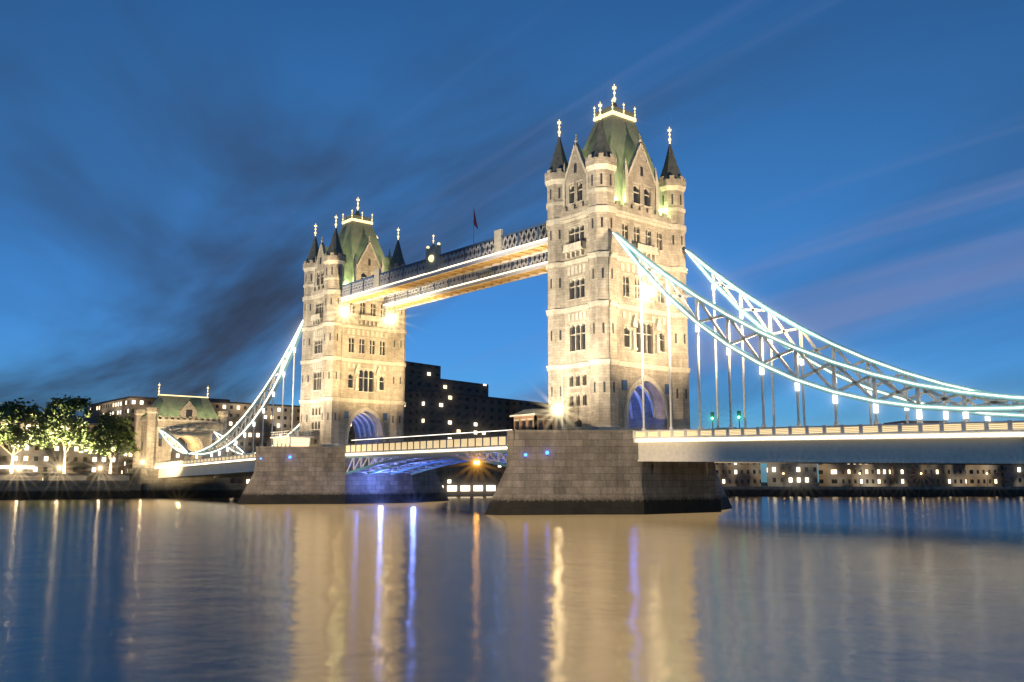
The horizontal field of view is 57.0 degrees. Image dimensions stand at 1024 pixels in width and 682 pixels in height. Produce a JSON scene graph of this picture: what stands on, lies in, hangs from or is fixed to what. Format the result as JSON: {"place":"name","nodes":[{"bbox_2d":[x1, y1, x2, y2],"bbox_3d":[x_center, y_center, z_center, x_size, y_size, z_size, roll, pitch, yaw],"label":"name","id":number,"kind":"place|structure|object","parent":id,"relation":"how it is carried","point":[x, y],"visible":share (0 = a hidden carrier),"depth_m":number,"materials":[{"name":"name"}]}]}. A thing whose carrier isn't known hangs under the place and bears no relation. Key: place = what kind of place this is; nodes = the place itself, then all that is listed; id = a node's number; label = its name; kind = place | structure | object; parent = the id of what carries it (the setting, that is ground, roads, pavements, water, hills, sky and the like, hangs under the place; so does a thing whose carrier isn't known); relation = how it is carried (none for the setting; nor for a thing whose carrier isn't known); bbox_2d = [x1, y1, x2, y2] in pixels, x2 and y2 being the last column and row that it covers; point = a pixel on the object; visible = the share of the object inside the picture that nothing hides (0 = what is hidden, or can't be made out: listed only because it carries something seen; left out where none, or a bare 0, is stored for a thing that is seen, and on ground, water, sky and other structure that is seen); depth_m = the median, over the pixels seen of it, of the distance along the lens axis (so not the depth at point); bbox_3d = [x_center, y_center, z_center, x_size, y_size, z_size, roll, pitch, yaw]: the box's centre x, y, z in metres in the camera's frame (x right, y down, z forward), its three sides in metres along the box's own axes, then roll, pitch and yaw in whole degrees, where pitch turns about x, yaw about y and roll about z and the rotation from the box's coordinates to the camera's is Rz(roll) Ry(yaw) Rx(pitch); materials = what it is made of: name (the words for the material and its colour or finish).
{"place":"outdoors","nodes":[
{"label":"outdoors","id":0,"kind":"place"},
{"bbox_2d":[0,411,119,480],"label":"building","id":1,"kind":"structure","parent":0,"point":[47,459],"depth_m":308.21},
{"bbox_2d":[0,466,34,468],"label":"strip","id":2,"kind":"object","parent":1,"relation":"attached to","point":[16,467],"visible":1,"depth_m":300.16,"materials":[{"name":"white"}]},
{"bbox_2d":[0,480,818,498],"bbox_3d":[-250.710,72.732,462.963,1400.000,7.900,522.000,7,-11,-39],"label":"quay","id":3,"kind":"structure","parent":0,"point":[34,489],"depth_m":268.01,"materials":[{"name":"stone"}]},
{"bbox_2d":[0,398,54,472],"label":"plane tree","id":4,"kind":"object","parent":3,"relation":"on","point":[11,412],"visible":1,"depth_m":268.65,"materials":[{"name":"green plant"}]},
{"bbox_2d":[0,473,131,480],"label":"quay pavilions","id":5,"kind":"object","parent":3,"relation":"on","point":[63,476],"visible":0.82,"depth_m":266.74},
{"bbox_2d":[31,393,101,472],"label":"plane tree","id":6,"kind":"object","parent":3,"relation":"on","point":[73,435],"visible":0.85,"depth_m":280.70,"materials":[{"name":"green plant"}]},
{"bbox_2d":[80,412,139,473],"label":"plane tree","id":7,"kind":"object","parent":3,"relation":"on","point":[111,425],"visible":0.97,"depth_m":282.01,"materials":[{"name":"green plant"}]},
{"bbox_2d":[127,383,230,493],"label":"abutment","id":8,"kind":"object","parent":3,"relation":"on","point":[194,423],"visible":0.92,"depth_m":284.89,"materials":[{"name":"stone"}]},
{"bbox_2d":[155,320,355,477],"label":"side span","id":9,"kind":"object","parent":8,"relation":"attached to","point":[242,464],"visible":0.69,"depth_m":240.33,"materials":[{"name":"white metal"}]},
{"bbox_2d":[89,396,299,473],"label":"building","id":10,"kind":"structure","parent":3,"relation":"on","point":[124,406],"depth_m":358.00,"materials":[{"name":"brick"}]},
{"bbox_2d":[184,425,289,482],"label":"building","id":11,"kind":"structure","parent":3,"relation":"on","point":[257,438],"depth_m":318.95,"materials":[{"name":"brick"}]},
{"bbox_2d":[348,361,514,482],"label":"hotel block","id":12,"kind":"structure","parent":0,"point":[435,403],"depth_m":359.48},
{"bbox_2d":[0,495,1023,681],"bbox_3d":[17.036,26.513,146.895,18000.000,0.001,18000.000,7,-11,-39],"label":"river water","id":13,"kind":"structure","parent":0,"point":[744,589],"depth_m":39.08,"materials":[{"name":"blue liquid"}]},
{"bbox_2d":[236,446,448,503],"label":"pier","id":14,"kind":"structure","parent":13,"relation":"in","point":[309,475],"depth_m":196.00,"materials":[{"name":"stone"}]},
{"bbox_2d":[270,431,313,445],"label":"pier cabin","id":15,"kind":"object","parent":14,"relation":"on","point":[293,440],"visible":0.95,"depth_m":200.05,"materials":[{"name":"stone"}]},
{"bbox_2d":[299,199,406,446],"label":"tower","id":16,"kind":"structure","parent":14,"relation":"on","point":[353,364],"depth_m":210.09,"materials":[{"name":"stone"}]},
{"bbox_2d":[441,483,498,495],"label":"boat","id":17,"kind":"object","parent":13,"relation":"on","point":[465,489],"depth_m":301.63,"materials":[{"name":"grey metal"}]},
{"bbox_2d":[484,430,732,514],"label":"pier","id":18,"kind":"structure","parent":13,"relation":"in","point":[590,472],"depth_m":133.38,"materials":[{"name":"stone"}]},
{"bbox_2d":[345,430,506,474],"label":"bascule span","id":19,"kind":"object","parent":18,"relation":"on","point":[489,450],"visible":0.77,"depth_m":179.31,"materials":[{"name":"white metal"}]},
{"bbox_2d":[474,460,480,465],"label":"amber navigation lights","id":20,"kind":"object","parent":19,"relation":"on","point":[477,462],"visible":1,"depth_m":161.78,"materials":[{"name":"orange glass"}]},
{"bbox_2d":[510,409,562,429],"bbox_3d":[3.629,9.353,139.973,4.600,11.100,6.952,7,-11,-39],"label":"pier cabin","id":21,"kind":"object","parent":18,"relation":"on","point":[534,419],"visible":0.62,"depth_m":138.47,"materials":[{"name":"stone"}]},
{"bbox_2d":[545,84,690,430],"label":"tower","id":22,"kind":"structure","parent":18,"relation":"on","point":[603,184],"depth_m":147.40,"materials":[{"name":"stone"}]},
{"bbox_2d":[341,209,547,309],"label":"walkways","id":23,"kind":"structure","parent":22,"relation":"attached to","point":[499,258],"depth_m":181.88,"materials":[{"name":"white metal"}]},
{"bbox_2d":[343,289,650,427],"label":"tower floodlights","id":24,"kind":"object","parent":22,"relation":"attached to","point":[557,408],"visible":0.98,"depth_m":146.48,"materials":[{"name":"grey metal"}]},
{"bbox_2d":[0,0,1023,481],"label":"sky","id":25,"kind":"structure","parent":0,"point":[169,169],"materials":[{"name":"blue"}]},
{"bbox_2d":[510,400,547,429],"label":"hotel wing","id":26,"kind":"structure","parent":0,"point":[516,406],"depth_m":380.45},
{"bbox_2d":[723,485,1023,495],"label":"quay","id":27,"kind":"structure","parent":0,"point":[764,490],"depth_m":304.36,"materials":[{"name":"stone"}]},
{"bbox_2d":[715,427,760,486],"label":"wharf row","id":28,"kind":"object","parent":27,"relation":"on","point":[739,474],"visible":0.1,"depth_m":314.02,"materials":[{"name":"brick"}]},
{"bbox_2d":[767,463,817,486],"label":"wharf row","id":29,"kind":"object","parent":27,"relation":"on","point":[800,475],"visible":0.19,"depth_m":310.03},
{"bbox_2d":[818,464,890,486],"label":"wharf row","id":30,"kind":"object","parent":27,"relation":"on","point":[849,475],"visible":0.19,"depth_m":307.76,"materials":[{"name":"brick"}]},
{"bbox_2d":[783,473,987,486],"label":"street lamps","id":31,"kind":"object","parent":27,"relation":"on","point":[860,483],"visible":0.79,"depth_m":307.08,"materials":[{"name":"grey metal"}]},
{"bbox_2d":[883,421,966,486],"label":"wharf row","id":32,"kind":"object","parent":27,"relation":"on","point":[905,475],"visible":0.17,"depth_m":309.71,"materials":[{"name":"brick"}]},
{"bbox_2d":[965,465,1001,486],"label":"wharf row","id":33,"kind":"object","parent":27,"relation":"on","point":[977,476],"visible":0.1,"depth_m":311.67,"materials":[{"name":"brick"}]},
{"bbox_2d":[1001,465,1023,485],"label":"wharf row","id":34,"kind":"object","parent":27,"relation":"on","point":[1012,475],"visible":0.09,"depth_m":312.80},
{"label":"abutment","id":35,"kind":"object","parent":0,"visible":0},
{"bbox_2d":[612,231,1023,464],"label":"side span","id":36,"kind":"object","parent":35,"relation":"on","point":[965,441],"visible":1,"depth_m":115.73,"materials":[{"name":"white metal"}]},
{"bbox_2d":[710,412,713,427],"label":"signal","id":37,"kind":"object","parent":36,"relation":"on","point":[712,416],"visible":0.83,"depth_m":128.77,"materials":[{"name":"green metal"}]},
{"bbox_2d":[737,411,740,427],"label":"signal","id":38,"kind":"object","parent":36,"relation":"on","point":[739,415],"visible":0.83,"depth_m":125.45,"materials":[{"name":"green metal"}]}
]}

